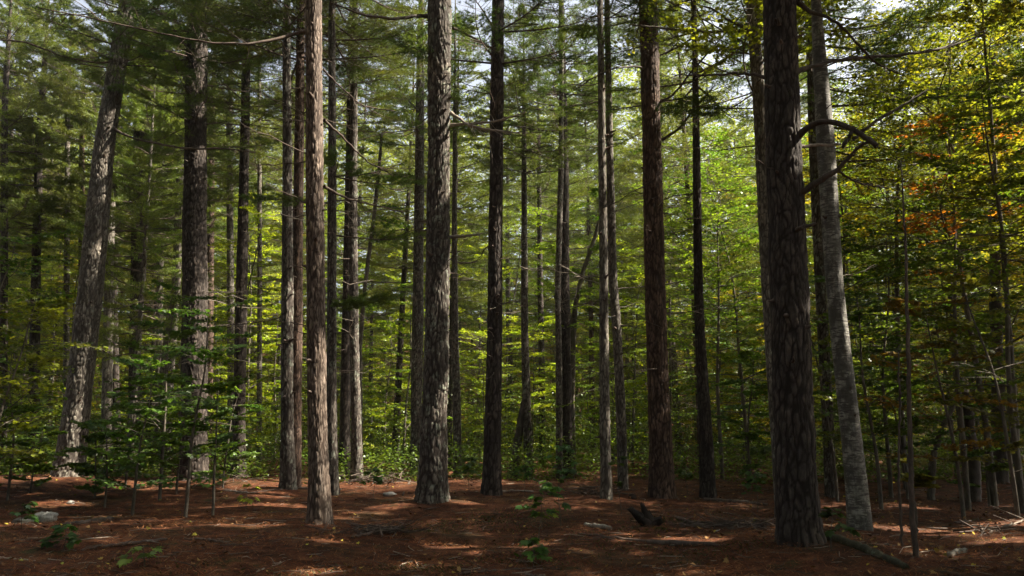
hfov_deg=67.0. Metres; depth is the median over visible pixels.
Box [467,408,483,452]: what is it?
maple sapling
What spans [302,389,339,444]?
maple sapling
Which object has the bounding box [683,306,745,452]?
maple sapling
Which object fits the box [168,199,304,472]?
maple sapling
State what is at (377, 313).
pine tree
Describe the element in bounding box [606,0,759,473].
pine tree
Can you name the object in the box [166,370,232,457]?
maple sapling
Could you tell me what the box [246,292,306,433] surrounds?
maple sapling
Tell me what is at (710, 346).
maple sapling
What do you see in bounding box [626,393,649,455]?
maple sapling
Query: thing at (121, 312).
pine tree
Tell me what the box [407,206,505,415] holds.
pine tree
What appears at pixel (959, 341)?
maple sapling
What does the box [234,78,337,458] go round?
pine tree
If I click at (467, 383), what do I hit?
maple sapling
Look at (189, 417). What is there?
maple sapling
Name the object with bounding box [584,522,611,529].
fallen log
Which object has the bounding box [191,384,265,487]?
maple sapling
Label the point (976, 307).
maple sapling
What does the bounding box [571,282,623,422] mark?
maple sapling
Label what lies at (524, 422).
pine tree
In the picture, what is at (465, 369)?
maple sapling
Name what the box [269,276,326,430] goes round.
maple sapling
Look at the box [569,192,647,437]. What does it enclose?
maple sapling
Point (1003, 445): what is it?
maple sapling
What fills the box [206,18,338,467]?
pine tree
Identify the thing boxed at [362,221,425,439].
maple sapling
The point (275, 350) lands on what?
pine tree
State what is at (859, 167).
maple tree
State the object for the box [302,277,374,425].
maple sapling
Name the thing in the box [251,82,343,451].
pine tree
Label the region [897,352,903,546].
maple sapling
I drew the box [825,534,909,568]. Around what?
fallen log
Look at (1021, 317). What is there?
maple sapling
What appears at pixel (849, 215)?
maple sapling
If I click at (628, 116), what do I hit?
woods
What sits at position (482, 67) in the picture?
sky
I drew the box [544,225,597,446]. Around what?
pine tree
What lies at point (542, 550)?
maple seedling
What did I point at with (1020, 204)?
maple sapling
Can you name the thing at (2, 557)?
fallen stick
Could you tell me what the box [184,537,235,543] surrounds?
fallen stick
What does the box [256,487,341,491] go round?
fallen stick
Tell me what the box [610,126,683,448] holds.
pine tree
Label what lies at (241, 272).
pine tree
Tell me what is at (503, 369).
maple sapling
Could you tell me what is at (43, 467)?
maple sapling
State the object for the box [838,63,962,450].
tree
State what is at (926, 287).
tree
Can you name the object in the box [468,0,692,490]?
pine tree
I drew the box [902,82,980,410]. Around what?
pine tree
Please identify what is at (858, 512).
birch tree
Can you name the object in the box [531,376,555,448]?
maple sapling
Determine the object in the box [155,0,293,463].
pine tree
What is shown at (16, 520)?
stone
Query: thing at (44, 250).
pine tree
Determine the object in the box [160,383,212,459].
maple sapling
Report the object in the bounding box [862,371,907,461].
maple sapling
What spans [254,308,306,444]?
maple sapling
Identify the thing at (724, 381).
maple sapling
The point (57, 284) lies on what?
maple sapling
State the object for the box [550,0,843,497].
pine tree
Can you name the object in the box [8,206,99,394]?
pine tree
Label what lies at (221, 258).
maple sapling
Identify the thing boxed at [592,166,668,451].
pine tree
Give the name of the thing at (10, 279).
pine tree
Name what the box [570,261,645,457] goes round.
maple sapling
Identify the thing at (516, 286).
maple sapling
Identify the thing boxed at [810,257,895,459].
maple sapling
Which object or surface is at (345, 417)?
pine tree
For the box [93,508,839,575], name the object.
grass
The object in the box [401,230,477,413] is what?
maple sapling
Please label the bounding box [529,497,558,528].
maple seedling
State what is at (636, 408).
maple sapling
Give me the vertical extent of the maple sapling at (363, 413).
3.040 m
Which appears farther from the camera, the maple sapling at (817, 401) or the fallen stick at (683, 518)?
the maple sapling at (817, 401)
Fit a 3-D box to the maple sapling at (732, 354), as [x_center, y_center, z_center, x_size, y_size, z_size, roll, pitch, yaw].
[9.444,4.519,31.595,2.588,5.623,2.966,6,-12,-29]
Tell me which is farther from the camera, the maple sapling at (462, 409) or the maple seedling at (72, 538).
the maple sapling at (462, 409)
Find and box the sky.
[0,0,1023,320]
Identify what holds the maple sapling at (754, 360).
on the ground at (260, 546)
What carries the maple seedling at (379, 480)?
on the ground at (260, 546)
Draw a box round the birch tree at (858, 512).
[763,0,877,530]
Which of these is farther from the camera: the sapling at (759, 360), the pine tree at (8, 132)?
the sapling at (759, 360)
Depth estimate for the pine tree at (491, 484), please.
17.86 m
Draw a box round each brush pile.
[226,465,261,482]
[301,514,440,536]
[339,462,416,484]
[538,476,645,495]
[665,511,775,529]
[925,519,1023,536]
[988,504,1023,530]
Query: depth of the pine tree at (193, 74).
23.28 m
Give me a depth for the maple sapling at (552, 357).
40.79 m
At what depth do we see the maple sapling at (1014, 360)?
43.87 m
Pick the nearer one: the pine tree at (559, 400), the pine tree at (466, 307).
the pine tree at (559, 400)
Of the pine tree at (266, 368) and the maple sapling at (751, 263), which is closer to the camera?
the maple sapling at (751, 263)
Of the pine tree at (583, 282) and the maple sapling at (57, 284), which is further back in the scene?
the pine tree at (583, 282)
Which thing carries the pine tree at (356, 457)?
on the ground at (260, 546)
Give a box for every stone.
[12,517,35,523]
[34,511,58,522]
[383,492,395,496]
[628,494,636,499]
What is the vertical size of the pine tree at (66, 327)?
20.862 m
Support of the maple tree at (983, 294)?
on the ground at (260, 546)
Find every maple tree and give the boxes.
[337,135,414,447]
[569,187,598,391]
[629,126,820,473]
[664,166,764,479]
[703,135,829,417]
[799,0,1023,488]
[804,0,1023,505]
[813,199,971,497]
[855,204,1023,463]
[868,48,1023,513]
[893,113,1023,510]
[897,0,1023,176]
[923,0,1023,486]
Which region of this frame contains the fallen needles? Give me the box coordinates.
[0,462,1023,575]
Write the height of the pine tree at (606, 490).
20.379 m
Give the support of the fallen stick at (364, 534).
on the ground at (260, 546)
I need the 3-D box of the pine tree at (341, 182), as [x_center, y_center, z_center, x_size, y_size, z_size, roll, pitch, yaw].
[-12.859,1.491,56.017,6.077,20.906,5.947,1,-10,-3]
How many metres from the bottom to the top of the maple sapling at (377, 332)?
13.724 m
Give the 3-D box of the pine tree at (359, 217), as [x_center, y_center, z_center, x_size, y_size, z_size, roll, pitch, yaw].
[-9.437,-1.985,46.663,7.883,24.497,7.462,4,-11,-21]
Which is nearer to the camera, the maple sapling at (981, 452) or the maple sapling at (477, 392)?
the maple sapling at (981, 452)
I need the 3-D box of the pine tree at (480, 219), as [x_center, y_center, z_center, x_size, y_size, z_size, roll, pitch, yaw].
[-2.402,-2.130,32.073,5.559,19.542,5.681,-2,-10,10]
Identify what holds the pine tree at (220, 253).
on the ground at (260, 546)
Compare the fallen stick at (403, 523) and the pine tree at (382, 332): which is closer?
the fallen stick at (403, 523)
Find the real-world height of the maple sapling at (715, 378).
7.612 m
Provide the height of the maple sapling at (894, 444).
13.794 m
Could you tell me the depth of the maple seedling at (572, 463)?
13.30 m
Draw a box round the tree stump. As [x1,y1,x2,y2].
[627,502,663,526]
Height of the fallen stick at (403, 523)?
0.277 m
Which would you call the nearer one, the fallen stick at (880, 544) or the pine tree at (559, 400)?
the fallen stick at (880, 544)
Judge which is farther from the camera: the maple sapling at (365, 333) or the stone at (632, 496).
the maple sapling at (365, 333)
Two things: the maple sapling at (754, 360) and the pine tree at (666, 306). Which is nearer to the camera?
the maple sapling at (754, 360)
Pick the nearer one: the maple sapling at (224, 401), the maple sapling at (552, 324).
the maple sapling at (224, 401)
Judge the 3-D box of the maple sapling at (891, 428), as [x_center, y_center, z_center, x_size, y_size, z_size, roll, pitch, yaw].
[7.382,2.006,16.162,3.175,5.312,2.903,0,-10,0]
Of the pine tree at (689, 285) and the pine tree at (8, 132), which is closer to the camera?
the pine tree at (8, 132)
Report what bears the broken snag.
on the ground at (260, 546)
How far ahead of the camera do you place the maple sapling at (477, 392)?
31.13 m
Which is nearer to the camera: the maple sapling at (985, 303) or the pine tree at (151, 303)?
the maple sapling at (985, 303)
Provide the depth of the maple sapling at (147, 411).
15.65 m
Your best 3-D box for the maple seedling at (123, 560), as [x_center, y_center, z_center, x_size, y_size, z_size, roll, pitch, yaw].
[-4.077,2.991,8.480,0.496,0.339,0.496,0,-10,0]
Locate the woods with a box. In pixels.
[0,54,1023,431]
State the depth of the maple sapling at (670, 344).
32.32 m
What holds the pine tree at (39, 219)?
on the ground at (260, 546)
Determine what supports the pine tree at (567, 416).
on the ground at (260, 546)
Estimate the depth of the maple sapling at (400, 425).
41.07 m
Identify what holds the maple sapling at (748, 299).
on the ground at (260, 546)
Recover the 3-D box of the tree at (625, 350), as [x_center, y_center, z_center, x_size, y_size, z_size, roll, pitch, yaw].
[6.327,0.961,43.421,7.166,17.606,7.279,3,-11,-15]
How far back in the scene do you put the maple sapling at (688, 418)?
55.17 m
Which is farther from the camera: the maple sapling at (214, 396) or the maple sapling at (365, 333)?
the maple sapling at (365, 333)
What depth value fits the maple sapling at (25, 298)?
37.61 m
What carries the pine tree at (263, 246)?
on the ground at (260, 546)
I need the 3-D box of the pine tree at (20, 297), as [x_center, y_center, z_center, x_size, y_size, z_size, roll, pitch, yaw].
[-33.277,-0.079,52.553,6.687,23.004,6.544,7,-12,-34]
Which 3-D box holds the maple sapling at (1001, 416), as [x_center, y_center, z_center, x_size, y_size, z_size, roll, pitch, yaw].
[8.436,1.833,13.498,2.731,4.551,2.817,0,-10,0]
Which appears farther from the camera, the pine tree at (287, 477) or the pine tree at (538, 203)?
the pine tree at (538, 203)
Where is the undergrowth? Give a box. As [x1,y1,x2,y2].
[0,341,1023,483]
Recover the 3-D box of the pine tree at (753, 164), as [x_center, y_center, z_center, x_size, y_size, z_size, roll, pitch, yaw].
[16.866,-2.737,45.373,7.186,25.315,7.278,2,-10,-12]
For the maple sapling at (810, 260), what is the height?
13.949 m
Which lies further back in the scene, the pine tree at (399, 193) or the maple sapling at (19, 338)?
the pine tree at (399, 193)
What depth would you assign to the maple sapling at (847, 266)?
29.93 m
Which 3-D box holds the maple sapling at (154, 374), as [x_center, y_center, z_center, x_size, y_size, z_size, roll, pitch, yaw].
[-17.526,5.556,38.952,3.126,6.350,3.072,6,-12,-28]
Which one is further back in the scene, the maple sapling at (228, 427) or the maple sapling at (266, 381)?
the maple sapling at (266, 381)
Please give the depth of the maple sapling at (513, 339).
65.94 m
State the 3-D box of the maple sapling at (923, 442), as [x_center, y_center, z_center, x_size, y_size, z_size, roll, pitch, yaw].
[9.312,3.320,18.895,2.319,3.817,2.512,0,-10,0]
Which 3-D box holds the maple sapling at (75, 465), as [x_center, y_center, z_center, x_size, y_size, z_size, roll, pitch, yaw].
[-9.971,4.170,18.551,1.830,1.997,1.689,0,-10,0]
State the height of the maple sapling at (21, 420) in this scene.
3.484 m
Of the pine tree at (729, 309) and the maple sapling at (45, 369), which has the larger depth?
the pine tree at (729, 309)
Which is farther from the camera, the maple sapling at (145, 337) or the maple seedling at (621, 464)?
the maple sapling at (145, 337)
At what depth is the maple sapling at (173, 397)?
14.25 m
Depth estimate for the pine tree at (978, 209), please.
27.69 m
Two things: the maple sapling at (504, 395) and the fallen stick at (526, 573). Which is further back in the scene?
the maple sapling at (504, 395)
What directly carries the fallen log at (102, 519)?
on the ground at (260, 546)
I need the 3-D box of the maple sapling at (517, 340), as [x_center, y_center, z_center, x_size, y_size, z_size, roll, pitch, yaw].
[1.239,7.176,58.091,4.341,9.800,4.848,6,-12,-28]
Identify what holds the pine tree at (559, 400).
on the ground at (260, 546)
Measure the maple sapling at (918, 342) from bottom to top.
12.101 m
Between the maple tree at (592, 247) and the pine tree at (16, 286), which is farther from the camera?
the pine tree at (16, 286)
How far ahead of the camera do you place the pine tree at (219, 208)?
61.11 m
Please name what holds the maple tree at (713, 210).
on the ground at (260, 546)
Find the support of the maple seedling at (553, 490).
on the ground at (260, 546)
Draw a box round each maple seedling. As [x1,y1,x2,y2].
[9,501,39,528]
[40,523,81,549]
[116,545,162,567]
[236,484,260,508]
[358,467,385,497]
[456,457,481,485]
[512,464,538,490]
[514,480,571,546]
[514,536,552,565]
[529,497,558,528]
[543,444,582,525]
[607,454,627,513]
[674,462,697,495]
[738,469,766,511]
[818,505,860,550]
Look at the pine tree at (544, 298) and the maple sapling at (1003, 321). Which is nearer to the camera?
the maple sapling at (1003, 321)
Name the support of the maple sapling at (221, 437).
on the ground at (260, 546)
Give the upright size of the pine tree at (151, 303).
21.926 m
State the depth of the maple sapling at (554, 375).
37.28 m
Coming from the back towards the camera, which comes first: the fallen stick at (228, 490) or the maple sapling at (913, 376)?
the maple sapling at (913, 376)
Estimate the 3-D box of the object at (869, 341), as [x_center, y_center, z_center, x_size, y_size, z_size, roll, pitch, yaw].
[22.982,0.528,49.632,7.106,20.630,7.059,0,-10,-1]
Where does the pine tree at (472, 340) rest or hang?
on the ground at (260, 546)
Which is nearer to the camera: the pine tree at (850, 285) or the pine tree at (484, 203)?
the pine tree at (850, 285)
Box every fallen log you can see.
[61,516,113,525]
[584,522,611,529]
[703,498,767,505]
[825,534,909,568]
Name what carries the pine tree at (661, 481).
on the ground at (260, 546)
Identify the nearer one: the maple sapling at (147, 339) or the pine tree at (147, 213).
the pine tree at (147, 213)
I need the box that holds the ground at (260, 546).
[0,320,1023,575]
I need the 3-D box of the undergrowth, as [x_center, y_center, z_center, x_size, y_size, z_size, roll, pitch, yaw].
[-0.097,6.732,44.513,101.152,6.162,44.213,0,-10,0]
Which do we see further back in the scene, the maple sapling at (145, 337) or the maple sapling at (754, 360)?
the maple sapling at (145, 337)
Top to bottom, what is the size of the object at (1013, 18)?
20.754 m
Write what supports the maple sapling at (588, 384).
on the ground at (260, 546)
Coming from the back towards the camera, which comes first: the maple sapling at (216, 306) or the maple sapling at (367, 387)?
the maple sapling at (367, 387)
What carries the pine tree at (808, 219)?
on the ground at (260, 546)
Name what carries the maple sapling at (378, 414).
on the ground at (260, 546)
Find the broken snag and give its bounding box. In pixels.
[962,392,981,501]
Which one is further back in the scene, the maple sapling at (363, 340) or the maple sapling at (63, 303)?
the maple sapling at (363, 340)
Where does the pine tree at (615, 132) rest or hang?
on the ground at (260, 546)
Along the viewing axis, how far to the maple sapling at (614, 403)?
51.41 m
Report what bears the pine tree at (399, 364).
on the ground at (260, 546)
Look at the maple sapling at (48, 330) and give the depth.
39.64 m
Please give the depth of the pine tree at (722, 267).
58.03 m
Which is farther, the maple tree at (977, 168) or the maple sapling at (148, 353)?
the maple sapling at (148, 353)
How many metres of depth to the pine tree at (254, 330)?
51.58 m
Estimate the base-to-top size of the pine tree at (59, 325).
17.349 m
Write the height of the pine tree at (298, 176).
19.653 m
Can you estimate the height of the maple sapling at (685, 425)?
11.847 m
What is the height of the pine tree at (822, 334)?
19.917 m
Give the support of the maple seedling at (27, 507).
on the ground at (260, 546)
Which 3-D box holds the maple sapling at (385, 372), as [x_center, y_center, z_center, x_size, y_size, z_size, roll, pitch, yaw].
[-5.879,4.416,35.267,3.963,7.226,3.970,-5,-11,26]
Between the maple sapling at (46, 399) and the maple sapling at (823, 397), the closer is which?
the maple sapling at (823, 397)
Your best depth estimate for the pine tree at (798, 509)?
10.19 m
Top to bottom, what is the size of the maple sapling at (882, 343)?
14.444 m
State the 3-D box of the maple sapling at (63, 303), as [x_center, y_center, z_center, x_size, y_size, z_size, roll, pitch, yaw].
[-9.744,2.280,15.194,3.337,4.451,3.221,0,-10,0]
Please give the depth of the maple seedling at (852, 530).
9.21 m
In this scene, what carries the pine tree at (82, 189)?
on the ground at (260, 546)
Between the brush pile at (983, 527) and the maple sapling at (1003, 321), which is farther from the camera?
the maple sapling at (1003, 321)
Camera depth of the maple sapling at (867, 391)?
42.45 m
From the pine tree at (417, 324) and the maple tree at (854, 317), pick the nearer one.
the maple tree at (854, 317)
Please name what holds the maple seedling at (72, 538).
on the ground at (260, 546)
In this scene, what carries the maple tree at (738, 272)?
on the ground at (260, 546)
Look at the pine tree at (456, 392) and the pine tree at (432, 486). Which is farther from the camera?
the pine tree at (456, 392)
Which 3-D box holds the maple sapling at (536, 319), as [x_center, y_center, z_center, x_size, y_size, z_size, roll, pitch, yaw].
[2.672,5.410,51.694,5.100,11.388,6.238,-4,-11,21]
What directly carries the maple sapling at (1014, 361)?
on the ground at (260, 546)
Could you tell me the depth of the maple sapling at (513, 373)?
55.27 m
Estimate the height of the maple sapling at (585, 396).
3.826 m
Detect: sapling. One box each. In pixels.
[0,229,90,474]
[0,289,112,461]
[0,302,42,440]
[0,350,67,500]
[3,431,68,492]
[7,250,73,460]
[7,389,51,455]
[8,234,101,458]
[8,271,76,438]
[12,229,126,448]
[15,334,62,442]
[16,330,61,422]
[27,226,102,433]
[40,216,154,425]
[47,420,130,497]
[58,244,155,447]
[69,413,134,507]
[81,342,204,515]
[89,389,126,460]
[92,291,146,424]
[96,323,162,446]
[102,279,225,500]
[102,369,171,489]
[113,298,269,517]
[120,252,181,400]
[121,226,220,413]
[121,338,163,415]
[136,375,215,493]
[141,335,180,439]
[145,286,181,438]
[152,374,211,464]
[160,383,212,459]
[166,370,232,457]
[166,375,258,515]
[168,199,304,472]
[177,225,280,427]
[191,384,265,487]
[210,191,281,460]
[213,269,252,445]
[213,286,253,444]
[213,390,226,446]
[214,400,249,443]
[215,280,279,430]
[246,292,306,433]
[246,294,306,461]
[246,392,278,450]
[248,221,306,454]
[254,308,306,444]
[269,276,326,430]
[270,380,307,457]
[302,203,393,428]
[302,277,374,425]
[302,295,376,436]
[302,340,306,446]
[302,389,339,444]
[306,256,374,411]
[326,284,371,435]
[337,262,394,421]
[350,393,378,448]
[359,307,411,461]
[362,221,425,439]
[362,334,383,429]
[362,390,393,452]
[364,321,411,449]
[367,279,459,469]
[368,243,475,439]
[379,306,423,434]
[385,394,410,451]
[390,296,467,445]
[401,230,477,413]
[450,224,532,459]
[452,353,481,446]
[452,354,480,441]
[458,293,484,443]
[459,336,474,426]
[459,337,515,461]
[461,245,529,452]
[463,204,555,454]
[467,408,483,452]
[469,325,521,448]
[470,256,530,416]
[480,313,532,428]
[501,283,548,435]
[501,338,520,427]
[501,362,519,430]
[502,248,533,407]
[502,279,549,424]
[502,319,555,461]
[503,332,549,421]
[505,338,555,457]
[512,201,639,474]
[513,292,555,427]
[520,279,587,440]
[528,306,598,448]
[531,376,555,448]
[546,383,584,442]
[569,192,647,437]
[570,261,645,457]
[570,269,646,429]
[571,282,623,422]
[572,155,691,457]
[575,322,597,447]
[575,370,616,468]
[575,395,586,446]
[577,237,692,465]
[578,273,624,446]
[581,353,631,443]
[610,377,647,460]
[614,159,728,430]
[625,302,678,427]
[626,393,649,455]
[628,202,736,462]
[631,265,711,431]
[672,288,769,464]
[675,282,745,441]
[676,325,695,438]
[681,404,694,447]
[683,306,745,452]
[689,339,738,444]
[696,348,771,488]
[708,301,749,438]
[710,277,768,457]
[710,357,736,441]
[711,175,820,430]
[712,383,765,462]
[714,182,815,425]
[715,311,771,451]
[715,328,769,449]
[727,279,769,437]
[747,322,815,443]
[748,106,947,482]
[752,306,869,501]
[754,272,838,448]
[760,124,896,431]
[802,81,917,447]
[809,248,945,509]
[810,186,904,426]
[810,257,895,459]
[811,333,870,461]
[828,322,881,439]
[838,180,942,457]
[851,253,924,448]
[851,339,879,427]
[852,289,896,440]
[855,348,951,498]
[857,292,1018,519]
[859,286,931,413]
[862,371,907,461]
[871,200,989,475]
[871,319,932,425]
[890,282,965,437]
[897,266,1023,519]
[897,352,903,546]
[897,453,941,535]
[900,245,948,409]
[901,112,1023,471]
[922,27,1023,407]
[922,281,1023,444]
[926,350,1023,506]
[927,392,961,499]
[952,0,1023,424]
[952,250,1023,427]
[966,195,1023,440]
[974,258,1023,416]
[974,368,1023,468]
[980,332,1023,434]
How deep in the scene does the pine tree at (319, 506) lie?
13.16 m
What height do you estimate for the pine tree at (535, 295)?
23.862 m
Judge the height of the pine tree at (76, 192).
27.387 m
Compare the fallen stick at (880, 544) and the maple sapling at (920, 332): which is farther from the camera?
the maple sapling at (920, 332)
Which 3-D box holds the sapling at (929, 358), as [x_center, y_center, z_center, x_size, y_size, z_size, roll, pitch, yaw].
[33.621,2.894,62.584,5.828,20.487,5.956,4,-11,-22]
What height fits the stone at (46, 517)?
0.264 m
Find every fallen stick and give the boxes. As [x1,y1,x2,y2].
[0,556,34,560]
[81,529,167,550]
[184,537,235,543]
[217,485,255,492]
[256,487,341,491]
[336,513,432,527]
[351,518,398,538]
[458,554,564,574]
[465,489,532,492]
[512,572,545,575]
[578,528,724,546]
[676,516,702,524]
[861,542,896,546]
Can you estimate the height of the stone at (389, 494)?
0.142 m
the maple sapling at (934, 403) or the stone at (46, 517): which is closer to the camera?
the stone at (46, 517)
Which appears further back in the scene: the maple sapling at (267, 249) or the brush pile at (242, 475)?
the maple sapling at (267, 249)
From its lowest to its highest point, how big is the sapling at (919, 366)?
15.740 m
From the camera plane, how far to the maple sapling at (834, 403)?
34.55 m
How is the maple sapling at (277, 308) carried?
on the ground at (260, 546)
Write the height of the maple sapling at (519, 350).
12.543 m
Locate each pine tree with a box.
[0,0,74,395]
[0,0,91,467]
[0,0,99,465]
[0,0,255,477]
[0,13,129,399]
[0,16,32,233]
[0,73,22,244]
[0,94,51,323]
[7,134,63,429]
[8,95,78,441]
[8,165,102,450]
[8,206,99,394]
[11,111,89,420]
[14,27,131,349]
[31,0,182,470]
[37,0,423,524]
[42,51,225,476]
[44,32,175,457]
[62,0,218,453]
[67,0,304,480]
[84,22,226,450]
[93,205,150,396]
[100,128,181,404]
[114,0,256,471]
[117,27,218,405]
[142,240,223,449]
[144,95,264,321]
[152,0,305,478]
[152,36,279,459]
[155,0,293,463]
[166,0,427,486]
[188,0,419,489]
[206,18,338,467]
[209,0,427,495]
[213,175,277,432]
[214,130,233,301]
[214,177,276,395]
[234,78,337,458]
[235,113,282,446]
[246,224,326,410]
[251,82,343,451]
[254,253,306,410]
[270,0,427,478]
[275,0,453,481]
[303,69,413,403]
[303,172,373,408]
[331,0,533,503]
[336,35,473,462]
[336,220,423,441]
[337,148,412,450]
[340,0,491,474]
[365,121,427,433]
[374,0,483,476]
[374,0,619,495]
[382,12,520,468]
[394,132,487,393]
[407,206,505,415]
[449,220,487,448]
[450,2,605,479]
[458,54,555,454]
[462,173,520,334]
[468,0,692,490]
[473,0,640,478]
[486,55,598,464]
[502,0,680,499]
[505,0,761,498]
[505,126,579,452]
[514,187,588,399]
[517,55,644,455]
[518,0,580,478]
[518,168,582,445]
[544,59,641,451]
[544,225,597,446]
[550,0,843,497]
[554,173,612,446]
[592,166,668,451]
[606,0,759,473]
[606,8,732,460]
[608,176,692,390]
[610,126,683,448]
[611,0,863,516]
[658,0,1001,547]
[668,155,731,423]
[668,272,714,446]
[669,0,1001,497]
[686,116,762,448]
[704,177,763,442]
[706,188,755,446]
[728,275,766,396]
[732,17,866,374]
[742,60,858,454]
[802,118,892,454]
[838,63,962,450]
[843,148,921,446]
[851,127,929,404]
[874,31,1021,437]
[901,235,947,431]
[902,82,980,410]
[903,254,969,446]
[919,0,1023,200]
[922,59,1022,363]
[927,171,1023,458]
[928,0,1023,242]
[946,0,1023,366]
[957,219,1023,344]
[988,52,1009,483]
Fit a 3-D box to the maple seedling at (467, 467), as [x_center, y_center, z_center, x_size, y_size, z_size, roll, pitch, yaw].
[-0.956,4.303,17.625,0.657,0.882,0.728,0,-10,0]
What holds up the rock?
on the ground at (260, 546)
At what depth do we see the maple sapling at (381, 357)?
39.80 m
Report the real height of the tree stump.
0.498 m
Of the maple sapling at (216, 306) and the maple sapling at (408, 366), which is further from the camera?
the maple sapling at (408, 366)
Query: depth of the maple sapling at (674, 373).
38.75 m
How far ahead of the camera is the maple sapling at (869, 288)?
44.26 m
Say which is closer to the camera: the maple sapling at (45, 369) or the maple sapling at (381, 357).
the maple sapling at (381, 357)
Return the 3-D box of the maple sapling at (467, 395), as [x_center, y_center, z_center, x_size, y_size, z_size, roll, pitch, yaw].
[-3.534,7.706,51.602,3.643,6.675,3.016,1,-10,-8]
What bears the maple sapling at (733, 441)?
on the ground at (260, 546)
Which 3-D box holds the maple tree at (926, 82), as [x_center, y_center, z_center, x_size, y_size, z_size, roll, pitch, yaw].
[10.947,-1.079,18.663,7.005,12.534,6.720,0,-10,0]
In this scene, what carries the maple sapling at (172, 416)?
on the ground at (260, 546)
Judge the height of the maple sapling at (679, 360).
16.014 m
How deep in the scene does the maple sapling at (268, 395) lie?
40.67 m
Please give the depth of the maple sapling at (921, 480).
11.47 m
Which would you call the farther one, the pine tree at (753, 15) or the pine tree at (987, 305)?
the pine tree at (987, 305)
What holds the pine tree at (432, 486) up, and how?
on the ground at (260, 546)
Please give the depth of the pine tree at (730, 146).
48.68 m
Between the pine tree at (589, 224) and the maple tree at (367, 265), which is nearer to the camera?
the maple tree at (367, 265)
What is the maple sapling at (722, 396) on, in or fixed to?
on the ground at (260, 546)
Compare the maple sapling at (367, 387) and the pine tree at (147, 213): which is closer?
the pine tree at (147, 213)
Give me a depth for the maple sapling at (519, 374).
58.95 m
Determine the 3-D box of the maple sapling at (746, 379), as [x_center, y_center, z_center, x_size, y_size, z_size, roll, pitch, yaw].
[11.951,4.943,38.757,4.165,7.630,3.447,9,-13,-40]
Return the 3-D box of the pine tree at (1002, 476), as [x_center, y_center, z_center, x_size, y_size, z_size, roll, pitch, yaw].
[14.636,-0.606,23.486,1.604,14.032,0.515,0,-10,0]
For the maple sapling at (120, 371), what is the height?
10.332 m
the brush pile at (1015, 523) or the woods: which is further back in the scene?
the woods
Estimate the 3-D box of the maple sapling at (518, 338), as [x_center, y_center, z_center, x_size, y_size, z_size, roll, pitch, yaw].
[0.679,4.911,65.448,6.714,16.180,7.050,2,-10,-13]
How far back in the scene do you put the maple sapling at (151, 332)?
45.68 m
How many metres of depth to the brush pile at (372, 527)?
11.41 m
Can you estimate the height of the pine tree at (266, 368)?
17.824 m
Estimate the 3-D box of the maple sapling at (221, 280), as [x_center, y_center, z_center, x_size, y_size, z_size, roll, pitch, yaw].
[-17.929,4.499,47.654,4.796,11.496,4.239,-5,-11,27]
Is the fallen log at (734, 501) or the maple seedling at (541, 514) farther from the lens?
the fallen log at (734, 501)
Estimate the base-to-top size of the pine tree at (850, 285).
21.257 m
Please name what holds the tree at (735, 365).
on the ground at (260, 546)
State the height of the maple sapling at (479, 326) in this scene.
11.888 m
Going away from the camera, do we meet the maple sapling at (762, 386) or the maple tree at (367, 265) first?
the maple tree at (367, 265)
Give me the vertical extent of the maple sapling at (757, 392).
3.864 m
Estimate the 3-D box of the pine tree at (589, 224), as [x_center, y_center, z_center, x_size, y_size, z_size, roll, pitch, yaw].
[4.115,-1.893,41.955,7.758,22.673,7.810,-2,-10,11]
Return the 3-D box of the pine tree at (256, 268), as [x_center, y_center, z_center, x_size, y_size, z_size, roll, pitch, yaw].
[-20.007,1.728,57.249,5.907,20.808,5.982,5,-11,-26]
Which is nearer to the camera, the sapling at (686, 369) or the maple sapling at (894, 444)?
the maple sapling at (894, 444)
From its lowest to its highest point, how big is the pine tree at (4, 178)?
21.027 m
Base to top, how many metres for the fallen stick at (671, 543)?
0.190 m
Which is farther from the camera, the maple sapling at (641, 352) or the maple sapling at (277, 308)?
the maple sapling at (641, 352)
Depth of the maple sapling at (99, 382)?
45.57 m
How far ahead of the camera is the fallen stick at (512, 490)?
18.16 m
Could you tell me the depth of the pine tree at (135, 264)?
31.51 m
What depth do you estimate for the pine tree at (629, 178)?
41.77 m
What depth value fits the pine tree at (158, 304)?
37.32 m
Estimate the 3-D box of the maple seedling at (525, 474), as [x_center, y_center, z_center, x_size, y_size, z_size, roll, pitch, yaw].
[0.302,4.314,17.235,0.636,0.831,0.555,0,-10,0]
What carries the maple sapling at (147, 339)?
on the ground at (260, 546)
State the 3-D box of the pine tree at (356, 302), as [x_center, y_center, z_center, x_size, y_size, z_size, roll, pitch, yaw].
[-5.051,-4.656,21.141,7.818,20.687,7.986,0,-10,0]
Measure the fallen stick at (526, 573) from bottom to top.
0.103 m
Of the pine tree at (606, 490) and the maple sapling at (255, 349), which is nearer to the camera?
the pine tree at (606, 490)
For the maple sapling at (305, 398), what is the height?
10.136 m
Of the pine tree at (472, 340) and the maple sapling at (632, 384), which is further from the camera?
the pine tree at (472, 340)
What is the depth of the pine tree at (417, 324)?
27.74 m

